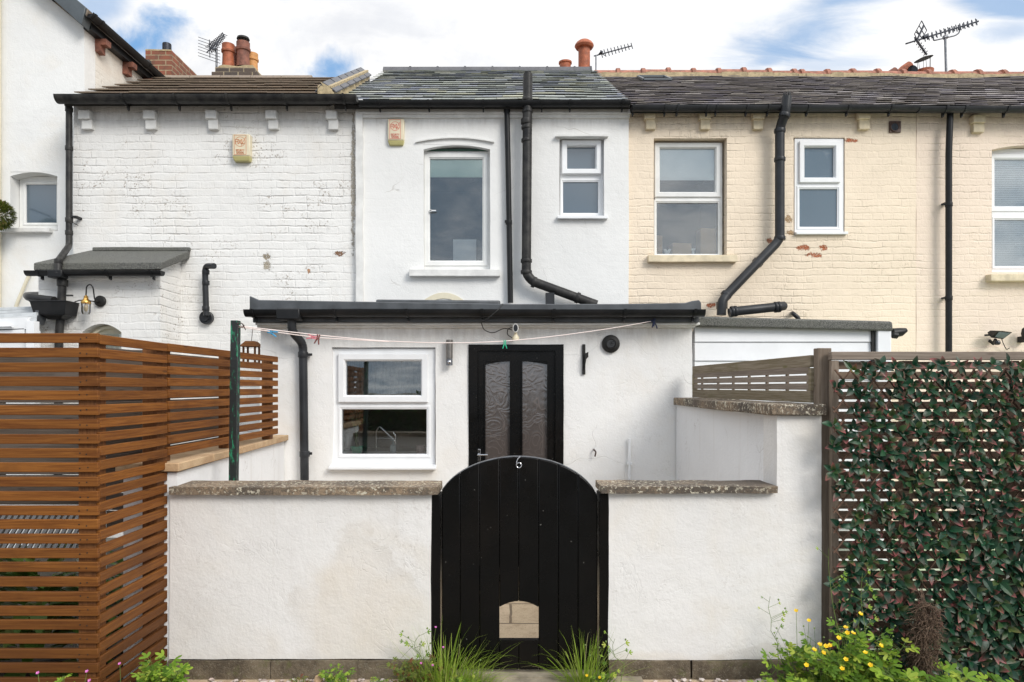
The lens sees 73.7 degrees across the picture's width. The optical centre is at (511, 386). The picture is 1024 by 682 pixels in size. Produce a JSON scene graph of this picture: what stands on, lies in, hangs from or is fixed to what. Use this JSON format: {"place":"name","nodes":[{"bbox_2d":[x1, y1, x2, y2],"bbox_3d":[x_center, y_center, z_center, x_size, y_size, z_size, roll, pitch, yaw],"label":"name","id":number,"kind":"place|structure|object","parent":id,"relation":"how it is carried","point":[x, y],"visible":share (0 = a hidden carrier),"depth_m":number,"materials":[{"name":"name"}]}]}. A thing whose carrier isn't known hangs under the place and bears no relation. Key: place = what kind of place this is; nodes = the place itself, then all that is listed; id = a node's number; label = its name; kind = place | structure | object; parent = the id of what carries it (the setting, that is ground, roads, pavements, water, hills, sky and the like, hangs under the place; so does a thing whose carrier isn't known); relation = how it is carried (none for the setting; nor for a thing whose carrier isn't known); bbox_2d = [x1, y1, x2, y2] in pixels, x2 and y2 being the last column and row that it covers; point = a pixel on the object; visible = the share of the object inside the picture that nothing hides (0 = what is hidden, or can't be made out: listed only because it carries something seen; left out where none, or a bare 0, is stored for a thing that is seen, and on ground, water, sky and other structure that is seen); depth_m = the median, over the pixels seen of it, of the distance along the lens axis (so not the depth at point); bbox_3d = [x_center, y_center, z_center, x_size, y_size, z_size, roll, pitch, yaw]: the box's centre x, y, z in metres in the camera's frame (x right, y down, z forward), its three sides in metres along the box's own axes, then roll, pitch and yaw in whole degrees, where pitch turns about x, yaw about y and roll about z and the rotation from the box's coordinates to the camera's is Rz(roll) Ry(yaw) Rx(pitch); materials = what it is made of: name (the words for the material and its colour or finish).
{"place":"outdoors","nodes":[
{"label":"outdoors","id":0,"kind":"place"},
{"bbox_2d":[0,544,122,677],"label":"garden paving","id":1,"kind":"structure","parent":0,"point":[49,645],"depth_m":4.41,"materials":[{"name":"grey stone"}]},
{"bbox_2d":[0,306,45,547],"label":"plastic shelter","id":2,"kind":"object","parent":1,"relation":"on","point":[25,319],"visible":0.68,"depth_m":7.03,"materials":[{"name":"white plastic"}]},
{"bbox_2d":[0,509,111,660],"bbox_3d":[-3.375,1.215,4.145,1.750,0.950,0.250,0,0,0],"label":"sun lounger","id":3,"kind":"object","parent":1,"relation":"on","point":[39,531],"visible":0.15,"depth_m":4.14,"materials":[{"name":"white plastic"}]},
{"bbox_2d":[0,348,218,602],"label":"board fence","id":4,"kind":"object","parent":1,"relation":"on","point":[43,388],"visible":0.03,"depth_m":4.50,"materials":[{"name":"wood"}]},
{"bbox_2d":[106,551,122,644],"bbox_3d":[-2.430,1.396,4.306,0.544,0.676,0.593,0,0,-33],"label":"garden plant","id":5,"kind":"object","parent":1,"relation":"on","point":[116,589],"visible":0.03,"depth_m":4.30,"materials":[{"name":"green plant"}]},
{"bbox_2d":[0,0,196,306],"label":"gabled house","id":6,"kind":"structure","parent":0,"point":[49,49],"depth_m":8.45,"materials":[{"name":"white paint"}]},
{"bbox_2d":[0,199,17,230],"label":"hanging plant","id":7,"kind":"object","parent":6,"relation":"hanging from","point":[4,209],"visible":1,"depth_m":8.14,"materials":[{"name":"green plant"}]},
{"bbox_2d":[0,176,57,232],"bbox_3d":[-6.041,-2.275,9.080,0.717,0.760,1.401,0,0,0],"label":"window","id":8,"kind":"structure","parent":6,"relation":"in","point":[38,194],"depth_m":8.62,"materials":[{"name":"white plastic"}]},
{"bbox_2d":[315,38,630,303],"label":"rendered house","id":9,"kind":"structure","parent":0,"point":[520,174],"depth_m":8.06,"materials":[{"name":"white paint"}]},
{"bbox_2d":[388,119,404,145],"bbox_3d":[-1.365,-2.991,8.056,0.192,0.307,0.088,0,0,0],"label":"alarm box","id":10,"kind":"object","parent":9,"relation":"attached to","point":[396,132],"visible":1,"depth_m":8.02,"materials":[{"name":"plastic"}]},
{"bbox_2d":[409,149,499,276],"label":"window","id":11,"kind":"structure","parent":9,"relation":"in","point":[456,181],"depth_m":8.19,"materials":[{"name":"white plastic"}]},
{"bbox_2d":[453,239,475,260],"bbox_3d":[-0.583,-1.561,8.415,0.284,0.496,0.020,0,0,0],"label":"paper board","id":12,"kind":"object","parent":9,"relation":"in","point":[464,249],"visible":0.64,"depth_m":8.40,"materials":[{"name":"white paper"}]},
{"bbox_2d":[557,140,607,219],"bbox_3d":[0.829,-2.449,8.110,0.593,0.961,0.211,0,0,0],"label":"window","id":13,"kind":"structure","parent":9,"relation":"in","point":[581,161],"depth_m":8.15,"materials":[{"name":"white plastic"}]},
{"bbox_2d":[594,43,632,69],"bbox_3d":[1.795,-5.811,12.040,0.720,0.551,0.067,0,0,-10],"label":"tv aerial","id":14,"kind":"object","parent":9,"relation":"attached to","point":[608,52],"visible":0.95,"depth_m":12.03,"materials":[{"name":"metal"}]},
{"bbox_2d":[182,600,776,681],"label":"yard paving","id":15,"kind":"structure","parent":0,"point":[518,619],"depth_m":4.81,"materials":[{"name":"beige stone"}]},
{"bbox_2d":[229,320,240,480],"bbox_3d":[-1.763,0.638,4.325,0.074,2.108,0.112,0,0,0],"label":"line post","id":16,"kind":"object","parent":15,"relation":"on","point":[234,409],"visible":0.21,"depth_m":4.30,"materials":[{"name":"green metal"}]},
{"bbox_2d":[382,616,519,681],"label":"grass tuft","id":17,"kind":"object","parent":15,"relation":"on","point":[443,678],"visible":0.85,"depth_m":3.80,"materials":[{"name":"green plant"}]},
{"bbox_2d":[402,676,643,681],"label":"gateway path","id":18,"kind":"structure","parent":0,"point":[638,679],"depth_m":3.86,"materials":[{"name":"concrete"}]},
{"bbox_2d":[399,627,433,681],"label":"tall weed","id":19,"kind":"object","parent":18,"relation":"on","point":[415,650],"visible":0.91,"depth_m":3.78,"materials":[{"name":"green plant"}]},
{"bbox_2d":[386,626,460,681],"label":"herb robert","id":20,"kind":"object","parent":18,"relation":"on","point":[408,667],"visible":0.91,"depth_m":3.77,"materials":[{"name":"green plant"}]},
{"bbox_2d":[449,659,492,681],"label":"herb robert","id":21,"kind":"object","parent":18,"relation":"on","point":[459,679],"visible":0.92,"depth_m":3.70,"materials":[{"name":"green plant"}]},
{"bbox_2d":[433,658,511,681],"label":"grass tuft","id":22,"kind":"object","parent":18,"relation":"on","point":[481,674],"visible":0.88,"depth_m":3.76,"materials":[{"name":"plant"}]},
{"bbox_2d":[584,644,619,681],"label":"buttercup","id":23,"kind":"object","parent":18,"relation":"on","point":[603,678],"visible":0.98,"depth_m":3.75,"materials":[{"name":"green plant"}]},
{"bbox_2d":[602,630,632,680],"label":"tall weed","id":24,"kind":"object","parent":18,"relation":"on","point":[609,648],"visible":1,"depth_m":3.81,"materials":[{"name":"green plant"}]},
{"bbox_2d":[78,0,1023,81],"label":"sky","id":25,"kind":"structure","parent":0,"point":[316,38],"materials":[{"name":"white"}]},
{"bbox_2d":[839,529,1023,659],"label":"lawn ground","id":26,"kind":"structure","parent":0,"point":[923,589],"depth_m":6.19,"materials":[{"name":"green plant"}]},
{"bbox_2d":[692,317,907,560],"bbox_3d":[2.672,0.466,7.160,2.005,2.447,1.880,0,0,0],"label":"clad extension","id":27,"kind":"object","parent":26,"relation":"on","point":[718,340],"visible":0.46,"depth_m":6.29,"materials":[{"name":"white plastic"}]},
{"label":"ground","id":28,"kind":"structure","parent":0,"visible":0},
{"bbox_2d":[0,544,122,676],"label":"garden plant","id":29,"kind":"object","parent":28,"relation":"on","point":[38,617],"visible":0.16,"depth_m":3.90,"materials":[{"name":"green plant"}]},
{"bbox_2d":[36,669,90,681],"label":"fence weed","id":30,"kind":"object","parent":28,"relation":"on","point":[60,679],"visible":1,"depth_m":3.12,"materials":[{"name":"green plant"}]},
{"bbox_2d":[0,333,167,681],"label":"slatted fence","id":31,"kind":"object","parent":28,"relation":"on","point":[92,381],"visible":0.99,"depth_m":3.27,"materials":[{"name":"wood"}]},
{"bbox_2d":[23,247,190,537],"bbox_3d":[-4.751,0.021,7.760,1.897,3.342,0.811,0,0,0],"label":"lean to porch","id":32,"kind":"object","parent":28,"relation":"on","point":[142,304],"visible":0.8,"depth_m":7.62,"materials":[{"name":"white paint"}]},
{"bbox_2d":[74,284,105,314],"bbox_3d":[-4.629,-0.951,7.517,0.162,0.335,0.288,0,0,40],"label":"wall lamp","id":33,"kind":"object","parent":32,"relation":"attached to","point":[99,301],"visible":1,"depth_m":7.47,"materials":[{"name":"metal"}]},
{"bbox_2d":[131,649,192,681],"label":"fence weed","id":34,"kind":"object","parent":28,"relation":"on","point":[152,673],"visible":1,"depth_m":3.46,"materials":[{"name":"green plant"}]},
{"bbox_2d":[115,435,287,678],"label":"side wall","id":35,"kind":"structure","parent":28,"relation":"on","point":[260,459],"depth_m":4.43,"materials":[{"name":"white paint"}]},
{"bbox_2d":[164,343,277,460],"bbox_3d":[-2.023,0.094,4.843,0.097,0.686,1.795,0,0,1],"label":"slatted fence","id":36,"kind":"object","parent":35,"relation":"on","point":[267,391],"visible":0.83,"depth_m":4.54,"materials":[{"name":"brown wood"}]},
{"bbox_2d":[53,35,358,442],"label":"terrace house","id":37,"kind":"structure","parent":28,"relation":"on","point":[151,162],"depth_m":8.10,"materials":[{"name":"white brick"}]},
{"bbox_2d":[198,32,226,66],"bbox_3d":[-4.747,-5.410,10.929,0.348,0.728,0.473,0,0,0],"label":"tv aerial","id":38,"kind":"object","parent":37,"relation":"attached to","point":[212,48],"visible":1,"depth_m":10.79,"materials":[{"name":"metal"}]},
{"bbox_2d":[232,134,251,162],"bbox_3d":[-3.183,-2.807,8.056,0.210,0.313,0.088,0,0,0],"label":"alarm box","id":39,"kind":"object","parent":37,"relation":"attached to","point":[241,148],"visible":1,"depth_m":8.02,"materials":[{"name":"plastic"}]},
{"bbox_2d":[240,329,259,362],"bbox_3d":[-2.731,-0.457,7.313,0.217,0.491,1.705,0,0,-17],"label":"bird feeder","id":40,"kind":"object","parent":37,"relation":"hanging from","point":[248,344],"visible":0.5,"depth_m":6.54,"materials":[{"name":"brown wood"}]},
{"bbox_2d":[289,674,308,681],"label":"clover patch","id":41,"kind":"object","parent":28,"relation":"on","point":[301,678],"visible":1,"depth_m":3.84,"materials":[{"name":"green plant"}]},
{"bbox_2d":[168,480,441,679],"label":"boundary wall","id":42,"kind":"structure","parent":28,"relation":"on","point":[280,580],"depth_m":3.92,"materials":[{"name":"white paint"}]},
{"bbox_2d":[318,663,355,681],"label":"clover patch","id":43,"kind":"object","parent":28,"relation":"on","point":[331,678],"visible":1,"depth_m":3.80,"materials":[{"name":"green plant"}]},
{"bbox_2d":[370,677,388,681],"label":"clover patch","id":44,"kind":"object","parent":28,"relation":"on","point":[378,680],"visible":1,"depth_m":3.80,"materials":[{"name":"green plant"}]},
{"bbox_2d":[243,296,705,493],"bbox_3d":[-0.326,0.368,6.946,4.024,2.654,2.192,0,0,0],"label":"extension","id":45,"kind":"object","parent":28,"relation":"on","point":[614,406],"visible":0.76,"depth_m":6.20,"materials":[{"name":"white paint"}]},
{"bbox_2d":[347,409,364,452],"bbox_3d":[-1.460,0.371,6.410,0.191,0.523,0.134,0,0,7],"label":"potted plant","id":46,"kind":"object","parent":45,"relation":"on","point":[357,420],"visible":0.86,"depth_m":6.39,"materials":[{"name":"brown plant"}]},
{"bbox_2d":[328,348,436,469],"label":"window","id":47,"kind":"structure","parent":45,"relation":"in","point":[395,388],"depth_m":6.24,"materials":[{"name":"white plastic"}]},
{"bbox_2d":[375,426,396,451],"bbox_3d":[-1.218,0.533,6.605,0.207,0.299,0.019,0,0,0],"label":"kitchen tap","id":48,"kind":"object","parent":45,"relation":"on","point":[390,436],"visible":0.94,"depth_m":6.60,"materials":[{"name":"silver metal"}]},
{"bbox_2d":[390,439,395,452],"bbox_3d":[-1.118,0.566,6.425,0.060,0.132,0.059,0,0,0],"label":"soap bottle","id":49,"kind":"object","parent":45,"relation":"on","point":[392,447],"visible":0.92,"depth_m":6.40,"materials":[{"name":"grey plastic"}]},
{"bbox_2d":[416,445,425,452],"bbox_3d":[-0.855,0.595,6.405,0.096,0.075,0.095,0,0,0],"label":"plant pot","id":50,"kind":"object","parent":45,"relation":"on","point":[420,448],"visible":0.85,"depth_m":6.37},
{"bbox_2d":[237,318,657,342],"bbox_3d":[-0.231,-0.456,5.196,3.495,0.292,0.085,0,0,-31],"label":"washing line","id":51,"kind":"object","parent":45,"relation":"attached to","point":[649,321],"visible":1,"depth_m":4.79,"materials":[{"name":"white plastic"}]},
{"bbox_2d":[446,340,452,364],"bbox_3d":[-0.564,-0.304,6.156,0.060,0.230,0.096,0,0,0],"label":"wall lamp","id":52,"kind":"object","parent":45,"relation":"attached to","point":[449,353],"visible":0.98,"depth_m":6.12,"materials":[{"name":"metal"}]},
{"bbox_2d":[480,304,511,337],"bbox_3d":[-0.133,-0.581,6.010,0.286,0.294,0.268,0,0,0],"label":"camera cable","id":53,"kind":"object","parent":45,"relation":"attached to","point":[498,330],"visible":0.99,"depth_m":6.08,"materials":[{"name":"plastic"}]},
{"bbox_2d":[512,323,518,340],"bbox_3d":[0.032,-0.486,6.118,0.068,0.152,0.167,0,0,0],"label":"security camera","id":54,"kind":"object","parent":45,"relation":"attached to","point":[515,327],"visible":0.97,"depth_m":6.05,"materials":[{"name":"plastic"}]},
{"bbox_2d":[477,351,554,463],"bbox_3d":[0.030,0.660,6.204,0.723,1.960,0.113,0,0,0],"label":"door","id":55,"kind":"structure","parent":45,"relation":"in","point":[516,389],"depth_m":6.23,"materials":[{"name":"black paint"}]},
{"bbox_2d":[582,344,587,374],"bbox_3d":[0.663,-0.244,6.175,0.051,0.274,0.050,0,0,0],"label":"basket bracket","id":56,"kind":"object","parent":45,"relation":"attached to","point":[584,356],"visible":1,"depth_m":6.18,"materials":[{"name":"metal"}]},
{"bbox_2d":[208,678,772,681],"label":"gravel","id":57,"kind":"structure","parent":28,"relation":"on","point":[362,680],"depth_m":3.87,"materials":[{"name":"grey gravel"}]},
{"bbox_2d":[314,675,322,681],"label":"stone","id":58,"kind":"object","parent":57,"relation":"on","point":[317,678],"visible":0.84,"depth_m":3.81,"materials":[{"name":"stone"}]},
{"bbox_2d":[432,455,607,677],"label":"garden gate","id":59,"kind":"structure","parent":28,"relation":"on","point":[528,529],"depth_m":3.94,"materials":[{"name":"black paint"}]},
{"bbox_2d":[529,625,644,681],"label":"grass tuft","id":60,"kind":"object","parent":28,"relation":"on","point":[581,675],"visible":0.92,"depth_m":3.82,"materials":[{"name":"green plant"}]},
{"bbox_2d":[595,415,821,679],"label":"boundary wall","id":61,"kind":"structure","parent":28,"relation":"on","point":[698,570],"depth_m":3.92,"materials":[{"name":"white paint"}]},
{"bbox_2d":[674,398,825,480],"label":"side wall","id":62,"kind":"structure","parent":28,"relation":"on","point":[719,439],"depth_m":4.97,"materials":[{"name":"white paint"}]},
{"bbox_2d":[692,355,813,402],"bbox_3d":[1.694,-0.043,5.042,0.038,0.280,2.109,0,0,-4],"label":"lattice panel","id":63,"kind":"object","parent":62,"relation":"on","point":[786,366],"visible":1,"depth_m":4.69,"materials":[{"name":"grey wood"}]},
{"bbox_2d":[594,55,933,520],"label":"cream house","id":64,"kind":"structure","parent":28,"relation":"on","point":[795,189],"depth_m":8.11,"materials":[{"name":"brick"}]},
{"bbox_2d":[657,235,661,253],"bbox_3d":[1.780,-1.711,8.383,0.093,0.252,0.203,0,0,0],"label":"cardboard box","id":65,"kind":"object","parent":64,"relation":"in","point":[659,244],"visible":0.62,"depth_m":8.29,"materials":[{"name":"beige cardboard"}]},
{"bbox_2d":[663,249,670,253],"bbox_3d":[1.889,-1.628,8.320,0.099,0.087,0.030,0,0,0],"label":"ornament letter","id":66,"kind":"object","parent":64,"relation":"in","point":[666,251],"visible":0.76,"depth_m":8.30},
{"bbox_2d":[669,243,691,253],"bbox_3d":[2.063,-1.664,8.383,0.236,0.159,0.203,0,0,0],"label":"cardboard box","id":67,"kind":"object","parent":64,"relation":"in","point":[680,248],"visible":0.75,"depth_m":8.29,"materials":[{"name":"beige cardboard"}]},
{"bbox_2d":[647,143,737,262],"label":"window","id":68,"kind":"structure","parent":64,"relation":"in","point":[687,176],"depth_m":8.24,"materials":[{"name":"white plastic"}]},
{"bbox_2d":[696,228,715,253],"bbox_3d":[2.383,-1.754,8.383,0.193,0.339,0.203,0,0,0],"label":"cardboard box","id":69,"kind":"object","parent":64,"relation":"in","point":[705,240],"visible":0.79,"depth_m":8.29,"materials":[{"name":"beige cardboard"}]},
{"bbox_2d":[794,139,847,234],"bbox_3d":[3.666,-2.373,8.124,0.616,1.153,0.121,0,0,0],"label":"window","id":70,"kind":"structure","parent":64,"relation":"in","point":[818,163],"depth_m":8.13,"materials":[{"name":"white plastic"}]},
{"bbox_2d":[758,597,787,677],"bbox_3d":[1.449,1.428,3.807,0.170,0.525,0.040,0,0,0],"label":"tall weed","id":71,"kind":"object","parent":28,"relation":"on","point":[782,619],"visible":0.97,"depth_m":3.82,"materials":[{"name":"green plant"}]},
{"bbox_2d":[747,676,830,681],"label":"nettle patch","id":72,"kind":"object","parent":28,"relation":"on","point":[808,679],"visible":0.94,"depth_m":3.61,"materials":[{"name":"green plant"}]},
{"bbox_2d":[757,609,827,681],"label":"buttercup","id":73,"kind":"object","parent":28,"relation":"on","point":[800,673],"visible":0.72,"depth_m":3.70,"materials":[{"name":"green plant"}]},
{"bbox_2d":[816,546,855,652],"bbox_3d":[1.768,1.284,3.727,0.213,0.814,0.035,0,0,0],"label":"tall weed","id":74,"kind":"object","parent":28,"relation":"on","point":[817,548],"visible":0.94,"depth_m":3.74,"materials":[{"name":"green plant"}]},
{"bbox_2d":[787,611,925,681],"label":"buttercup","id":75,"kind":"object","parent":28,"relation":"on","point":[845,666],"visible":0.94,"depth_m":3.58,"materials":[{"name":"green plant"}]},
{"bbox_2d":[851,568,877,667],"bbox_3d":[1.902,1.335,3.688,0.150,0.711,0.035,0,0,0],"label":"tall weed","id":76,"kind":"object","parent":28,"relation":"on","point":[869,606],"visible":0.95,"depth_m":3.69,"materials":[{"name":"green plant"}]},
{"bbox_2d":[793,348,1023,681],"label":"timber fence","id":77,"kind":"object","parent":28,"relation":"on","point":[826,362],"visible":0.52,"depth_m":3.92,"materials":[{"name":"wood"}]},
{"bbox_2d":[822,353,1023,681],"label":"leaf screen","id":78,"kind":"object","parent":77,"relation":"attached to","point":[1007,596],"visible":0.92,"depth_m":3.78,"materials":[{"name":"green plant"}]},
{"bbox_2d":[900,588,949,678],"bbox_3d":[2.205,1.370,3.658,0.266,0.526,0.199,0,0,0],"label":"root clump","id":79,"kind":"object","parent":78,"relation":"hanging from","point":[927,622],"visible":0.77,"depth_m":3.63,"materials":[{"name":"brown plant"}]},
{"bbox_2d":[806,68,1023,520],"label":"cream house","id":80,"kind":"structure","parent":28,"relation":"on","point":[969,209],"depth_m":8.11,"materials":[{"name":"beige brick"}]},
{"bbox_2d":[905,18,978,70],"bbox_3d":[7.308,-5.800,11.600,1.244,0.935,0.205,0,0,0],"label":"tv aerial","id":81,"kind":"object","parent":80,"relation":"attached to","point":[945,37],"visible":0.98,"depth_m":11.59,"materials":[{"name":"metal"}]},
{"bbox_2d":[984,330,1011,349],"bbox_3d":[5.721,-0.545,8.000,0.337,0.223,0.220,0,0,0],"label":"floodlight","id":82,"kind":"object","parent":80,"relation":"attached to","point":[1001,335],"visible":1,"depth_m":7.95,"materials":[{"name":"metal"}]},
{"bbox_2d":[985,149,1023,281],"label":"window","id":83,"kind":"structure","parent":80,"relation":"in","point":[1007,164],"depth_m":8.24,"materials":[{"name":"white plastic"}]},
{"bbox_2d":[1017,328,1023,342],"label":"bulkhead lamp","id":84,"kind":"object","parent":80,"relation":"attached to","point":[1020,339],"visible":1,"depth_m":8.03,"materials":[{"name":"metal"}]},
{"bbox_2d":[835,658,1005,681],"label":"ground elder","id":85,"kind":"object","parent":28,"relation":"on","point":[909,675],"visible":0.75,"depth_m":3.56,"materials":[{"name":"green plant"}]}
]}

